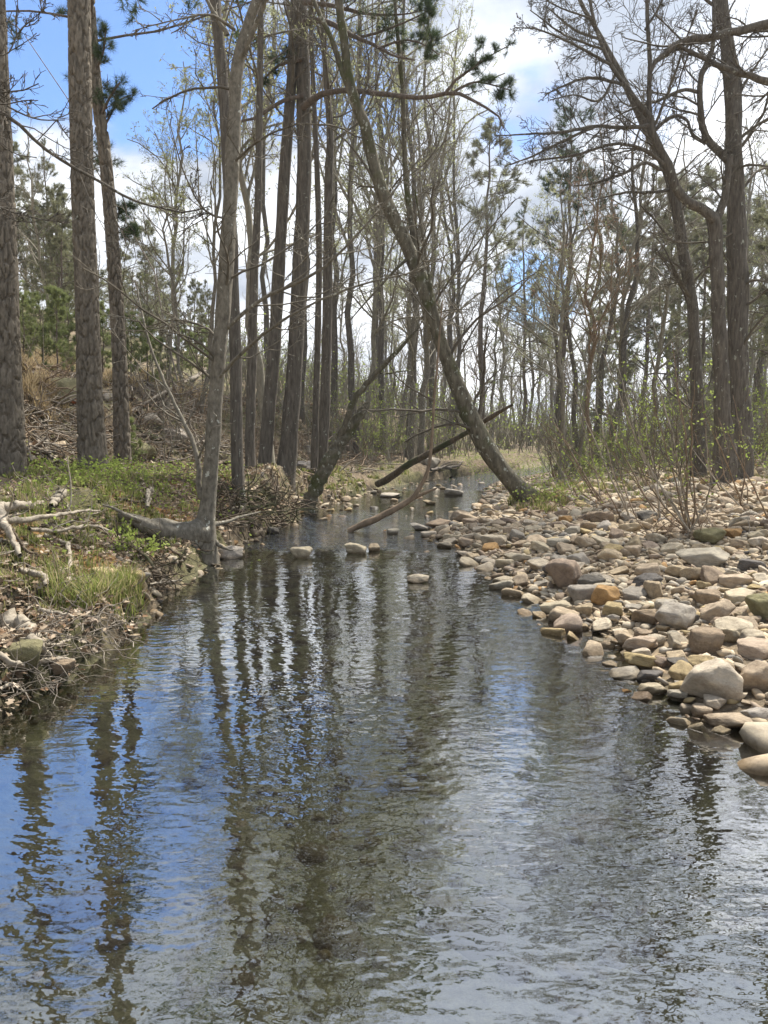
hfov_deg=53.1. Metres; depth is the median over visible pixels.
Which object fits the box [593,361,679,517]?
shrub
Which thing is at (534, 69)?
sky
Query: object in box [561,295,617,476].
sapling
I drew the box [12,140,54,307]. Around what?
pine tree
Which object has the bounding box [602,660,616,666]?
stone
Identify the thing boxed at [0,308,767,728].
ground
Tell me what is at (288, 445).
pine tree
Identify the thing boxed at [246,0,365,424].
bare tree
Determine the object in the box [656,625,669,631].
stone
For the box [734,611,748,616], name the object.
stone
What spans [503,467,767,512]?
grass
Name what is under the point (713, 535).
stone
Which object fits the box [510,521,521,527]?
stone
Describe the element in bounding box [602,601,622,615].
stone
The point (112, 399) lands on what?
sapling
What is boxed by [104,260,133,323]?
bare tree
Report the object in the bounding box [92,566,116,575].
stone
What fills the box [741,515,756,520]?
stone
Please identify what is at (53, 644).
exposed root
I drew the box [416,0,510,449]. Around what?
bare tree
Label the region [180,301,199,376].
pine tree
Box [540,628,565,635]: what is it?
stone
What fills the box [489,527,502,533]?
stone
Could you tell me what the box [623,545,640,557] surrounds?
stone
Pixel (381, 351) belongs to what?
bare tree
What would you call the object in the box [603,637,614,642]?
stone
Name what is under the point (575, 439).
sapling
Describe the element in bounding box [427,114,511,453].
bare tree
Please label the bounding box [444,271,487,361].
bare tree
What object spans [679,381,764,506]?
shrub
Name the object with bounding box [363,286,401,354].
bare tree
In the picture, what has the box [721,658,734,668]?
stone
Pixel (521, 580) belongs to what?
stone
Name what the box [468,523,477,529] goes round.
stone
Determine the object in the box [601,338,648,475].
sapling
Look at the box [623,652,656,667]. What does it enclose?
stone
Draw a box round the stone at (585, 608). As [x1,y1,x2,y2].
[575,603,592,615]
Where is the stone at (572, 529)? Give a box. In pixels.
[564,526,579,534]
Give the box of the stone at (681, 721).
[666,717,690,725]
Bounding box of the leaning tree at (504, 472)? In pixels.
[243,0,555,501]
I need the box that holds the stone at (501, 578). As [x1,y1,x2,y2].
[492,576,512,581]
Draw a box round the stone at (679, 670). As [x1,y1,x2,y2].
[668,660,692,680]
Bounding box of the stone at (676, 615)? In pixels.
[655,600,696,629]
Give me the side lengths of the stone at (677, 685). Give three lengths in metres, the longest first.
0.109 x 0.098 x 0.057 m
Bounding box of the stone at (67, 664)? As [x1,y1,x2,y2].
[50,659,75,674]
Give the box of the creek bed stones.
[93,478,689,717]
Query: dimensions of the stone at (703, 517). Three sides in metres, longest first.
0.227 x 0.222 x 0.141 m
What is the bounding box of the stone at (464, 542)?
[458,537,475,546]
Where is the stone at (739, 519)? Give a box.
[729,516,749,525]
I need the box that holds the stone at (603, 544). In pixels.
[600,542,611,548]
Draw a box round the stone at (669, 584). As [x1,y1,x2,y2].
[661,583,676,586]
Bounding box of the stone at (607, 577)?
[602,574,614,579]
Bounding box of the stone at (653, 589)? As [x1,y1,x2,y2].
[643,580,662,598]
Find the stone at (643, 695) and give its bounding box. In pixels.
[631,691,652,700]
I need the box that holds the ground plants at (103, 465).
[0,441,264,565]
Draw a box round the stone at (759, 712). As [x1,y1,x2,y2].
[739,707,767,719]
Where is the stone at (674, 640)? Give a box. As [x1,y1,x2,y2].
[667,632,687,648]
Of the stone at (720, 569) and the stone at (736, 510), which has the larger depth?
the stone at (736, 510)
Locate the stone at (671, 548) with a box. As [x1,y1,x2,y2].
[660,542,683,553]
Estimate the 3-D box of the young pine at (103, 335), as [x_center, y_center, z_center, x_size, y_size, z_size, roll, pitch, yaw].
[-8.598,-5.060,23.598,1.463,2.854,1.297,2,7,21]
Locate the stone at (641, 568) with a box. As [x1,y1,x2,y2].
[634,563,661,576]
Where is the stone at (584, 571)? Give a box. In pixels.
[581,569,587,574]
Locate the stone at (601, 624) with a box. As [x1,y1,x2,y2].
[592,617,611,631]
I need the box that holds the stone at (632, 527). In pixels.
[618,523,640,532]
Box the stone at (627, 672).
[609,665,639,679]
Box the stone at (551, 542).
[546,538,570,548]
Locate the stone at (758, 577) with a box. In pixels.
[752,573,767,582]
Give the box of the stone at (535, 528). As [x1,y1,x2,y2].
[524,525,542,531]
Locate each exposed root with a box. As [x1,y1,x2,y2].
[0,487,32,557]
[0,538,27,545]
[0,651,74,673]
[0,682,27,693]
[3,499,47,511]
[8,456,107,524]
[11,526,37,558]
[18,566,50,586]
[28,501,114,540]
[37,600,75,622]
[43,533,79,582]
[44,479,69,507]
[44,629,71,646]
[113,540,164,581]
[141,480,153,507]
[144,528,189,560]
[149,577,181,590]
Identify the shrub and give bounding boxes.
[108,517,174,559]
[493,367,603,502]
[530,346,635,519]
[531,419,578,498]
[586,325,728,534]
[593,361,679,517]
[649,376,698,486]
[665,389,752,489]
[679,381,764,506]
[720,389,767,518]
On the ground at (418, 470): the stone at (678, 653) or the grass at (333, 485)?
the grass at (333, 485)
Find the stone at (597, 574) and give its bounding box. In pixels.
[591,572,602,576]
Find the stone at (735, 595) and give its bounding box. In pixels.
[723,588,755,603]
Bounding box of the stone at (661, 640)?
[647,634,665,646]
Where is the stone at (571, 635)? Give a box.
[566,631,577,640]
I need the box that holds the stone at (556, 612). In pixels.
[548,606,579,621]
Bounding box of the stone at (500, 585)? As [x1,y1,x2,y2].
[488,580,513,589]
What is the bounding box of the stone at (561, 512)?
[554,509,567,516]
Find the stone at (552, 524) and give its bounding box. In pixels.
[548,522,563,526]
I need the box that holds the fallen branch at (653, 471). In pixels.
[617,463,683,475]
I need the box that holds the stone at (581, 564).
[577,562,584,568]
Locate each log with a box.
[132,419,189,449]
[375,404,512,486]
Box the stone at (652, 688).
[637,682,666,694]
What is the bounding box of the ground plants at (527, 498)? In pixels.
[436,435,767,509]
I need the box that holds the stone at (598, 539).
[591,535,609,543]
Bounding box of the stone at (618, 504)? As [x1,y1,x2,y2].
[609,502,621,507]
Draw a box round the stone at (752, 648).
[737,637,767,659]
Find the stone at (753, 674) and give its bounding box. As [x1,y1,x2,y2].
[740,660,767,689]
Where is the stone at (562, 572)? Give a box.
[545,558,581,587]
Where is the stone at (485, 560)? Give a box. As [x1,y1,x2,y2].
[481,557,494,563]
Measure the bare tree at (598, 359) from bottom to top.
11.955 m
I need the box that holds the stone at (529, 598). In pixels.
[521,593,540,603]
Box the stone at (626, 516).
[620,512,634,520]
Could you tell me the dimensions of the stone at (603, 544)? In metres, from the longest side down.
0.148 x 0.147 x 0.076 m
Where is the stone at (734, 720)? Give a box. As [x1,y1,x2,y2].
[703,712,752,727]
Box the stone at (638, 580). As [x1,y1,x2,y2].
[632,573,662,586]
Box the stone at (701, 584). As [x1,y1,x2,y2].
[696,581,711,588]
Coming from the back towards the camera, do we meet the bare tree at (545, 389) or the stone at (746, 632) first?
the bare tree at (545, 389)
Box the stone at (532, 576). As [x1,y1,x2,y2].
[527,573,538,578]
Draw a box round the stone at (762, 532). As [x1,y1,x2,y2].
[747,529,767,538]
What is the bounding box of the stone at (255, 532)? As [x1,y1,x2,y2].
[250,528,263,536]
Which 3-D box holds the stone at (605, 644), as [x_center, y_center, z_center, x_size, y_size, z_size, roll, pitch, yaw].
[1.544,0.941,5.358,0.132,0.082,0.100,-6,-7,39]
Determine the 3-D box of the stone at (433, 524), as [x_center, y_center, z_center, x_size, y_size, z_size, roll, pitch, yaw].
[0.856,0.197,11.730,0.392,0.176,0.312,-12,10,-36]
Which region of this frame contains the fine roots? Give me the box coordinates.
[0,516,162,708]
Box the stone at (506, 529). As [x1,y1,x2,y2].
[503,527,518,532]
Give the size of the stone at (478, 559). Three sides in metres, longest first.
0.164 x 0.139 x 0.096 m
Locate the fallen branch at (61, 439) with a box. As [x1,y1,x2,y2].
[60,438,75,458]
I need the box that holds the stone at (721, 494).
[718,490,733,496]
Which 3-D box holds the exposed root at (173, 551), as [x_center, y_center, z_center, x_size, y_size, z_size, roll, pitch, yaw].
[-2.437,0.355,8.086,0.313,0.446,1.268,-5,8,-41]
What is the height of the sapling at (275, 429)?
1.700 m
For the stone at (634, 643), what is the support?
on the ground at (418, 470)
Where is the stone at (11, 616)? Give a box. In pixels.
[0,608,51,656]
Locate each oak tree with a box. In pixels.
[472,0,766,483]
[540,0,747,476]
[599,0,767,478]
[619,0,767,122]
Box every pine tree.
[0,0,26,477]
[0,0,211,259]
[6,0,269,463]
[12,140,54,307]
[15,138,72,335]
[15,177,35,280]
[20,202,37,308]
[20,202,54,301]
[21,179,74,345]
[21,211,65,315]
[24,200,103,352]
[31,203,73,338]
[67,0,109,469]
[98,268,110,356]
[99,289,108,334]
[105,248,140,339]
[122,287,136,355]
[123,219,171,355]
[124,273,140,337]
[136,305,163,364]
[139,237,172,318]
[151,280,173,351]
[154,303,165,347]
[163,269,187,347]
[180,277,208,363]
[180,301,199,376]
[193,279,228,362]
[196,286,211,344]
[241,0,518,494]
[258,0,328,465]
[456,116,533,419]
[483,196,558,445]
[515,100,626,462]
[566,209,682,449]
[568,359,582,420]
[572,229,621,409]
[602,377,618,425]
[607,165,695,449]
[618,164,727,452]
[636,207,760,431]
[648,188,706,448]
[679,148,767,447]
[684,346,711,397]
[701,171,767,282]
[705,188,767,409]
[725,204,767,358]
[749,164,767,370]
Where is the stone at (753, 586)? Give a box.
[746,584,761,589]
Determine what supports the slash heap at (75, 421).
on the ground at (418, 470)
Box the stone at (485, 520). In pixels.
[478,517,491,523]
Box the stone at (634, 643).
[622,635,656,650]
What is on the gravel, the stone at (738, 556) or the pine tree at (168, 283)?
the stone at (738, 556)
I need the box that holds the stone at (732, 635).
[720,628,739,642]
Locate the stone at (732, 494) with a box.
[724,492,737,498]
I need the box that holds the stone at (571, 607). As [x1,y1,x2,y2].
[565,606,575,610]
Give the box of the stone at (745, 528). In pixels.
[742,526,755,531]
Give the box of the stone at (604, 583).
[593,582,612,585]
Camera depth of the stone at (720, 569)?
6.95 m
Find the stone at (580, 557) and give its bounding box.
[567,552,589,563]
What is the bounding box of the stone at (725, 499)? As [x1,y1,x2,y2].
[717,496,734,503]
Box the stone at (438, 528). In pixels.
[434,524,448,532]
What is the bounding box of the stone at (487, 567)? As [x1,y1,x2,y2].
[476,562,496,571]
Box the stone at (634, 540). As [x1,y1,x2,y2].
[624,536,641,547]
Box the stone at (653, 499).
[643,497,656,502]
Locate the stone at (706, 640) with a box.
[688,627,724,653]
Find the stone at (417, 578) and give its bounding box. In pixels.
[407,574,428,582]
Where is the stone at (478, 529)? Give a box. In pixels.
[472,526,487,532]
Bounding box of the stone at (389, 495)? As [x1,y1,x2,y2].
[380,492,400,497]
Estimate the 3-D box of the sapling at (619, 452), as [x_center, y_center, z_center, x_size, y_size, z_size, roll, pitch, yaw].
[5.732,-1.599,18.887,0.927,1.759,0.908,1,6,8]
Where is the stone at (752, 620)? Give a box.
[736,616,758,629]
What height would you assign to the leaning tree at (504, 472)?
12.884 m
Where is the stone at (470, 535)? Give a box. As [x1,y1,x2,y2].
[461,532,474,538]
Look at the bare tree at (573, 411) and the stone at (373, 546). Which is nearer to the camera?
the stone at (373, 546)
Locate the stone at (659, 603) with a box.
[653,599,677,608]
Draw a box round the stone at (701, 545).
[691,543,710,547]
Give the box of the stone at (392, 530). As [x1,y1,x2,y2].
[387,528,399,533]
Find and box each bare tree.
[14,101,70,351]
[14,152,38,310]
[19,202,44,313]
[96,236,107,291]
[100,252,130,324]
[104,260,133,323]
[114,55,215,380]
[124,118,204,390]
[126,245,159,317]
[127,268,144,353]
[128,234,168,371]
[128,249,153,337]
[147,281,173,353]
[149,0,318,468]
[159,0,353,464]
[168,0,266,416]
[171,294,184,346]
[194,0,287,367]
[209,0,246,505]
[241,0,432,473]
[245,0,394,464]
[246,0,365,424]
[284,220,367,397]
[292,0,410,459]
[308,161,373,381]
[309,44,436,457]
[311,0,416,416]
[311,6,427,413]
[323,0,466,450]
[338,39,482,462]
[350,0,479,457]
[355,234,407,406]
[361,65,497,459]
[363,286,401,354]
[366,242,409,396]
[367,112,459,450]
[378,248,411,401]
[400,0,515,450]
[405,253,463,380]
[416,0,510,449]
[417,177,488,421]
[419,207,460,426]
[421,292,463,415]
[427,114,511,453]
[435,313,445,394]
[438,275,475,384]
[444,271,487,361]
[461,297,493,384]
[465,313,489,405]
[466,264,510,438]
[471,208,553,448]
[477,164,593,469]
[485,133,614,470]
[488,284,541,437]
[489,147,617,479]
[489,290,526,439]
[496,208,584,443]
[498,199,585,443]
[498,239,565,445]
[499,288,535,418]
[499,334,523,402]
[521,275,572,438]
[529,84,654,476]
[532,309,556,421]
[535,328,578,435]
[536,287,579,426]
[545,160,646,465]
[551,309,583,439]
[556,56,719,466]
[574,108,708,463]
[580,304,608,428]
[606,58,716,468]
[636,104,726,464]
[676,85,767,336]
[685,141,767,350]
[725,279,767,442]
[726,175,767,387]
[742,104,767,454]
[748,254,767,362]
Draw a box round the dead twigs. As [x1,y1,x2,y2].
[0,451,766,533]
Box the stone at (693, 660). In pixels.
[688,655,713,666]
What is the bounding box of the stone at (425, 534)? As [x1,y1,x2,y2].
[421,531,436,537]
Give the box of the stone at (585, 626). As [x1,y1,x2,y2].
[582,623,588,629]
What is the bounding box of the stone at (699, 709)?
[690,703,712,717]
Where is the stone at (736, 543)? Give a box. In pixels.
[729,539,743,548]
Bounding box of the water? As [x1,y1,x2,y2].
[0,447,767,1023]
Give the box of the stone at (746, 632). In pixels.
[739,628,764,638]
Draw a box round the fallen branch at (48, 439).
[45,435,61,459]
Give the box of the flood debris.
[509,477,731,540]
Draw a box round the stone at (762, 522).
[759,519,767,526]
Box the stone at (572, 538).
[569,535,576,544]
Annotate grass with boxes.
[0,463,280,619]
[0,542,161,629]
[21,347,245,441]
[296,462,411,501]
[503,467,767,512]
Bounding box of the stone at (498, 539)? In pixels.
[480,534,506,546]
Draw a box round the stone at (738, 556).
[735,554,746,559]
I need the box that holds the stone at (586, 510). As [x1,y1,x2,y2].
[581,507,595,513]
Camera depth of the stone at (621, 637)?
5.28 m
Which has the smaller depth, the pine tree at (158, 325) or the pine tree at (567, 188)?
the pine tree at (567, 188)
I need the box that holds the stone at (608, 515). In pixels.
[590,511,613,521]
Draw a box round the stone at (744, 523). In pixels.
[730,519,753,526]
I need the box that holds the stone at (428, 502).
[423,500,435,504]
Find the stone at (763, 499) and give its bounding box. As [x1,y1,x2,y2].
[757,496,767,501]
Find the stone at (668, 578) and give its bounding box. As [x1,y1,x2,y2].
[662,575,677,581]
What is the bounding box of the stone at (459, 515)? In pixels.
[450,509,470,521]
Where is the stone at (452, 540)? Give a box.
[443,538,457,544]
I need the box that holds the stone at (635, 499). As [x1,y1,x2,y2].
[630,497,642,501]
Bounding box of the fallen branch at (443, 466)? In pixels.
[430,460,466,470]
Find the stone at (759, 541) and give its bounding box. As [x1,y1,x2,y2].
[747,536,767,547]
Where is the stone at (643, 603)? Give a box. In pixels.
[637,602,654,605]
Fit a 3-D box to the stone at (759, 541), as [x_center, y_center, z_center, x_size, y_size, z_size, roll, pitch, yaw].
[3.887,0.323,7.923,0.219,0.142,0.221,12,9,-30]
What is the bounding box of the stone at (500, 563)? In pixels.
[495,559,514,568]
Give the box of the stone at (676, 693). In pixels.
[667,689,689,698]
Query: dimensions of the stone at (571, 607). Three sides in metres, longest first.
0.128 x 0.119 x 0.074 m
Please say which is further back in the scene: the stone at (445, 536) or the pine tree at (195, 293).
the pine tree at (195, 293)
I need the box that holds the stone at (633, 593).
[622,586,647,599]
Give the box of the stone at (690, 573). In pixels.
[679,567,700,580]
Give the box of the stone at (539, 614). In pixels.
[532,611,545,618]
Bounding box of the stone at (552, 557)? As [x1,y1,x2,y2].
[550,555,566,559]
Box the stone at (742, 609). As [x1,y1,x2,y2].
[729,606,746,615]
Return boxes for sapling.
[19,279,45,361]
[20,274,59,368]
[51,349,74,377]
[63,338,74,375]
[104,377,150,429]
[129,416,160,462]
[149,336,189,464]
[150,316,186,448]
[152,362,207,423]
[181,419,204,465]
[223,434,230,464]
[225,360,256,406]
[226,401,262,454]
[255,404,281,446]
[276,414,310,454]
[279,360,320,403]
[330,368,354,454]
[338,420,384,459]
[347,270,442,531]
[354,364,404,462]
[355,377,378,404]
[355,412,405,466]
[356,329,399,462]
[357,355,379,416]
[370,401,406,455]
[375,393,394,447]
[378,419,409,462]
[417,380,449,457]
[417,403,448,457]
[417,415,441,451]
[435,427,460,456]
[504,317,592,489]
[532,421,570,472]
[534,402,577,478]
[534,413,569,477]
[539,334,610,458]
[549,418,594,471]
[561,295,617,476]
[565,362,613,467]
[565,397,592,469]
[565,426,584,472]
[568,314,614,473]
[574,431,606,486]
[593,385,668,482]
[594,415,623,472]
[599,411,635,475]
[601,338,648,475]
[606,414,633,470]
[608,374,670,478]
[625,401,687,468]
[626,387,653,462]
[630,436,657,474]
[632,396,683,462]
[642,377,709,476]
[658,317,712,460]
[661,387,705,444]
[666,376,689,452]
[705,386,767,467]
[752,396,767,469]
[753,386,766,426]
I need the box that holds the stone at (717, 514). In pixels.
[710,513,725,516]
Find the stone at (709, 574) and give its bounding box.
[699,565,724,585]
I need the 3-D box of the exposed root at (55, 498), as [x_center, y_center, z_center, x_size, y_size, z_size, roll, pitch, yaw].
[-3.341,-0.145,7.847,0.222,0.406,0.652,0,6,0]
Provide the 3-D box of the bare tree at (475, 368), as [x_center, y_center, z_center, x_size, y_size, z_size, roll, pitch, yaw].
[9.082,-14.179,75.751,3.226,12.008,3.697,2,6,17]
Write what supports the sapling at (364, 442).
on the ground at (418, 470)
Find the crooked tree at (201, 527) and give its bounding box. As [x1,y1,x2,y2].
[68,0,465,564]
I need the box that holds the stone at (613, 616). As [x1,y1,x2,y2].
[606,614,619,622]
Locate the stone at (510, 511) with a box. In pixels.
[502,509,515,513]
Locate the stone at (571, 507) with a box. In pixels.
[562,505,577,509]
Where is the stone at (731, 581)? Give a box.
[718,574,752,588]
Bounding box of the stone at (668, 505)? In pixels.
[667,502,682,509]
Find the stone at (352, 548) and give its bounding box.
[344,542,366,553]
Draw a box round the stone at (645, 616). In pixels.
[631,609,657,624]
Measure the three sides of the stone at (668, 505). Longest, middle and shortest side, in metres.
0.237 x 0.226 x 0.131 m
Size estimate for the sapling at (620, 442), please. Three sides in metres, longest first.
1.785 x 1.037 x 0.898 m
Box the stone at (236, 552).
[218,545,242,559]
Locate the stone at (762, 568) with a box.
[758,565,767,572]
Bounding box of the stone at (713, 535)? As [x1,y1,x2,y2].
[693,527,726,543]
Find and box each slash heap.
[22,355,392,478]
[24,352,400,489]
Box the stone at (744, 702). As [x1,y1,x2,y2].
[740,699,750,704]
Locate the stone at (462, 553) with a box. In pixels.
[456,550,471,555]
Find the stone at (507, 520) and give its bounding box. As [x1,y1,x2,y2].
[500,517,516,523]
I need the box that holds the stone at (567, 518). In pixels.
[558,516,572,521]
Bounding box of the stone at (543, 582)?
[534,579,548,586]
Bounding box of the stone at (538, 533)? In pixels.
[523,532,540,539]
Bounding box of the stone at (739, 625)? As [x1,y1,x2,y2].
[713,616,753,632]
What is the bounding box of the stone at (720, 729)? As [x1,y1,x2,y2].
[711,725,730,733]
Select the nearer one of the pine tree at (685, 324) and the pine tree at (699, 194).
the pine tree at (685, 324)
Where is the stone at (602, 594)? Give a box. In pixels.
[590,584,620,604]
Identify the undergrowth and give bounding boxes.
[194,310,767,471]
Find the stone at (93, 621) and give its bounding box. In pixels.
[86,617,97,624]
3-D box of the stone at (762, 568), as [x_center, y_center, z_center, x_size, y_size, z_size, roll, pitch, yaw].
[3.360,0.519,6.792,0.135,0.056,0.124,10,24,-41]
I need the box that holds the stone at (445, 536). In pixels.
[442,534,459,539]
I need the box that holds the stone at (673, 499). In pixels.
[666,497,678,503]
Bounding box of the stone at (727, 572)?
[723,569,738,574]
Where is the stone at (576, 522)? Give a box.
[572,520,587,523]
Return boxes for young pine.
[19,279,31,344]
[19,291,47,357]
[20,291,70,367]
[28,284,75,370]
[40,295,76,374]
[99,299,111,376]
[108,311,147,376]
[130,317,165,385]
[130,416,147,463]
[149,335,176,383]
[161,323,198,377]
[188,324,209,383]
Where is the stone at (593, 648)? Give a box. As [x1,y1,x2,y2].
[582,640,603,655]
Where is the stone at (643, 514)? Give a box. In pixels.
[637,510,657,519]
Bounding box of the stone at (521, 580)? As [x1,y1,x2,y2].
[512,574,528,586]
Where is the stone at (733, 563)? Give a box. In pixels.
[728,561,737,566]
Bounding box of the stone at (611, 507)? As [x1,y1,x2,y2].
[600,504,617,509]
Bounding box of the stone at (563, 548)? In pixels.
[556,542,575,554]
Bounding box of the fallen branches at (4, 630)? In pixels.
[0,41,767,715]
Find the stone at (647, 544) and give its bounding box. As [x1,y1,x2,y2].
[642,541,660,548]
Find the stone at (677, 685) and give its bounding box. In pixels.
[668,680,682,689]
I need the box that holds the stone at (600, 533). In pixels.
[593,530,606,536]
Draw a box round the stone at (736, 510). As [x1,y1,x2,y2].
[726,506,742,513]
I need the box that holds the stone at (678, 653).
[666,650,686,658]
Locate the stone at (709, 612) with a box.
[700,599,735,621]
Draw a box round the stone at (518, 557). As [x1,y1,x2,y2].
[503,552,531,561]
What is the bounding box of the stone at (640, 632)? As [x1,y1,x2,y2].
[634,628,652,636]
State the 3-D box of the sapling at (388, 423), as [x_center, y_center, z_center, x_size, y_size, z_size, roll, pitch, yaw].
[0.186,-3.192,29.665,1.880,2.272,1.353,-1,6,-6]
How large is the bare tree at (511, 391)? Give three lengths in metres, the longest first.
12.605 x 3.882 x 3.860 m
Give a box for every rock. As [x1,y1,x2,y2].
[50,441,67,454]
[52,377,76,407]
[103,393,112,401]
[132,441,156,460]
[144,413,162,425]
[162,428,187,439]
[297,461,309,468]
[306,445,310,456]
[420,457,440,467]
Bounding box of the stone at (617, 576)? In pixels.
[612,575,626,578]
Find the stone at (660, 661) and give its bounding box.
[654,655,667,667]
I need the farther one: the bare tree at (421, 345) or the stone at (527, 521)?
the bare tree at (421, 345)
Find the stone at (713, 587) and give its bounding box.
[707,586,719,588]
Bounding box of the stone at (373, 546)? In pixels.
[368,543,379,550]
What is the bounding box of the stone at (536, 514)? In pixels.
[530,511,542,517]
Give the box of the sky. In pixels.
[6,0,767,429]
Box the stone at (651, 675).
[637,670,662,681]
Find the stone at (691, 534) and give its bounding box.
[689,527,703,536]
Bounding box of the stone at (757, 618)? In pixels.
[751,615,761,622]
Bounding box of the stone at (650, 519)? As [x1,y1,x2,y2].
[644,516,656,522]
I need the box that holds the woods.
[19,255,752,431]
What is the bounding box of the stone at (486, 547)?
[482,542,498,551]
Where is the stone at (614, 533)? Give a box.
[609,527,623,538]
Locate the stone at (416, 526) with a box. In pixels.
[410,523,429,529]
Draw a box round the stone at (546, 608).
[539,600,570,614]
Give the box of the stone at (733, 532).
[723,528,742,537]
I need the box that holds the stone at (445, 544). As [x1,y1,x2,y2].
[436,541,451,547]
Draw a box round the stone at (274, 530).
[266,527,279,533]
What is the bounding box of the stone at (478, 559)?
[474,555,487,562]
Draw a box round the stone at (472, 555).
[466,553,479,559]
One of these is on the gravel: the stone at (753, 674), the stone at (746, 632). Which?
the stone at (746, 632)
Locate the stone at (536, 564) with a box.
[526,558,547,570]
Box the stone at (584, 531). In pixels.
[580,528,591,533]
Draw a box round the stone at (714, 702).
[703,694,725,709]
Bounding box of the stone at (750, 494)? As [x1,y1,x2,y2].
[743,491,758,497]
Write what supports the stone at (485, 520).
on the gravel
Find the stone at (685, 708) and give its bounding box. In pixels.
[680,703,691,712]
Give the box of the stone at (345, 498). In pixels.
[340,496,350,501]
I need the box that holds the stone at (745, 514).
[738,510,750,515]
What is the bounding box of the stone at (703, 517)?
[690,515,710,523]
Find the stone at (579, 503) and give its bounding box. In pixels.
[575,500,586,506]
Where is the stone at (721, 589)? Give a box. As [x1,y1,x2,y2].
[717,587,729,592]
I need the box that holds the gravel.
[76,459,767,775]
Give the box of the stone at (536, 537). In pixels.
[525,534,545,542]
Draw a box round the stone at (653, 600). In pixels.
[652,597,668,602]
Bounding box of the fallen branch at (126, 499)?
[114,492,153,508]
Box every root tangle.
[108,509,214,592]
[186,451,318,544]
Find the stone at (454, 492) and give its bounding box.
[444,489,463,495]
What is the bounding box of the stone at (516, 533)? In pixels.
[509,529,524,538]
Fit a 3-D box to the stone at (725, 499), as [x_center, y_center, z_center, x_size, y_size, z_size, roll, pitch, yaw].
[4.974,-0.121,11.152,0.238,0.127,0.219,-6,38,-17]
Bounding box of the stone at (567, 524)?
[565,522,579,527]
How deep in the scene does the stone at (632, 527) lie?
9.42 m
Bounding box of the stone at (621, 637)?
[613,630,632,645]
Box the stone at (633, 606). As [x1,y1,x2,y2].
[625,603,641,610]
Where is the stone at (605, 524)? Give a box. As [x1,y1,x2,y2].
[596,520,610,529]
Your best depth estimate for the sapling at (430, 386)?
26.69 m
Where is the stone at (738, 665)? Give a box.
[733,662,745,668]
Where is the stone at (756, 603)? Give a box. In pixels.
[745,592,767,619]
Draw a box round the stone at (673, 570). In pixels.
[665,565,687,576]
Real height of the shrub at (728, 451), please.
1.912 m
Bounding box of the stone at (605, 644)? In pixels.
[600,641,614,647]
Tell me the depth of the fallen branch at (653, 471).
18.45 m
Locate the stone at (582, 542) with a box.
[574,536,596,547]
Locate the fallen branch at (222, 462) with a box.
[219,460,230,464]
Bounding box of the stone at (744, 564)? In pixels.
[737,558,766,570]
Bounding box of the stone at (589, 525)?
[580,522,596,529]
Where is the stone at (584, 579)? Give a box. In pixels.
[577,574,605,584]
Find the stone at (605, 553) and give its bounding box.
[597,548,621,560]
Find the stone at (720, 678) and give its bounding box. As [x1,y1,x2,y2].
[680,658,743,701]
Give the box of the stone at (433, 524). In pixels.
[426,518,451,528]
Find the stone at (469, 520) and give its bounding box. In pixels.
[462,518,478,523]
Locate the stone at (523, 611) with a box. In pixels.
[517,608,531,615]
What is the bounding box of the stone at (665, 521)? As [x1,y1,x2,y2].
[655,520,670,529]
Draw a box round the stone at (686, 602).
[679,601,690,604]
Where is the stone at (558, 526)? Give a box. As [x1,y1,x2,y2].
[554,524,566,529]
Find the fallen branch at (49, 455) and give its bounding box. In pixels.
[34,436,53,459]
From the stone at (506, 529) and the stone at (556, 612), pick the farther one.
the stone at (506, 529)
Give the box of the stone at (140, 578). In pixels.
[127,570,144,587]
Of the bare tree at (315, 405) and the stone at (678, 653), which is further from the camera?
the bare tree at (315, 405)
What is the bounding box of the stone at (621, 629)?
[612,628,626,634]
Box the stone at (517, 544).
[511,541,524,547]
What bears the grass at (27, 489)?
on the ground at (418, 470)
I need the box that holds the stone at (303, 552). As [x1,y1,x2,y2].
[290,546,312,558]
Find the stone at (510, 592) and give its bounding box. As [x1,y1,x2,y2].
[501,588,524,596]
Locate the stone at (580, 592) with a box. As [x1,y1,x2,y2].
[567,584,595,601]
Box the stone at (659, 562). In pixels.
[647,559,661,564]
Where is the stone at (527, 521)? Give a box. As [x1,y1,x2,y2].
[523,519,539,525]
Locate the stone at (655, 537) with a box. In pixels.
[645,533,667,542]
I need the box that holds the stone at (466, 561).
[458,557,478,565]
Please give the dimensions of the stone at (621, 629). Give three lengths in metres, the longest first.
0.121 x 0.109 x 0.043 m
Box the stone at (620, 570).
[607,566,628,574]
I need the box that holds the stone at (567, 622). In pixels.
[553,613,582,631]
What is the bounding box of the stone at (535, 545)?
[530,540,549,551]
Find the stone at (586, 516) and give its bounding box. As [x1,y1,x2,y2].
[580,512,591,520]
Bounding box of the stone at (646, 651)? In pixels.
[632,648,651,655]
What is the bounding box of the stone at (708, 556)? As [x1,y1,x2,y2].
[675,547,729,567]
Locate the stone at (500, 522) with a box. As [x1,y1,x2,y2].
[490,519,506,526]
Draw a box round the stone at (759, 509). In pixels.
[752,506,767,512]
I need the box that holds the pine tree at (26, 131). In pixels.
[0,0,211,259]
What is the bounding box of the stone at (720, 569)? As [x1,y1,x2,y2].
[711,566,724,572]
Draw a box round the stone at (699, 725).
[688,722,702,728]
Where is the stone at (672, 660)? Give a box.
[666,657,689,664]
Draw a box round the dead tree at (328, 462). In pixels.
[301,326,428,511]
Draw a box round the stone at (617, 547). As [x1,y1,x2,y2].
[602,544,623,550]
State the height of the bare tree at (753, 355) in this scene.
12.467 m
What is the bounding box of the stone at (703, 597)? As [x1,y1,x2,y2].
[693,589,720,605]
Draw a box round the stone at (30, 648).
[0,639,42,669]

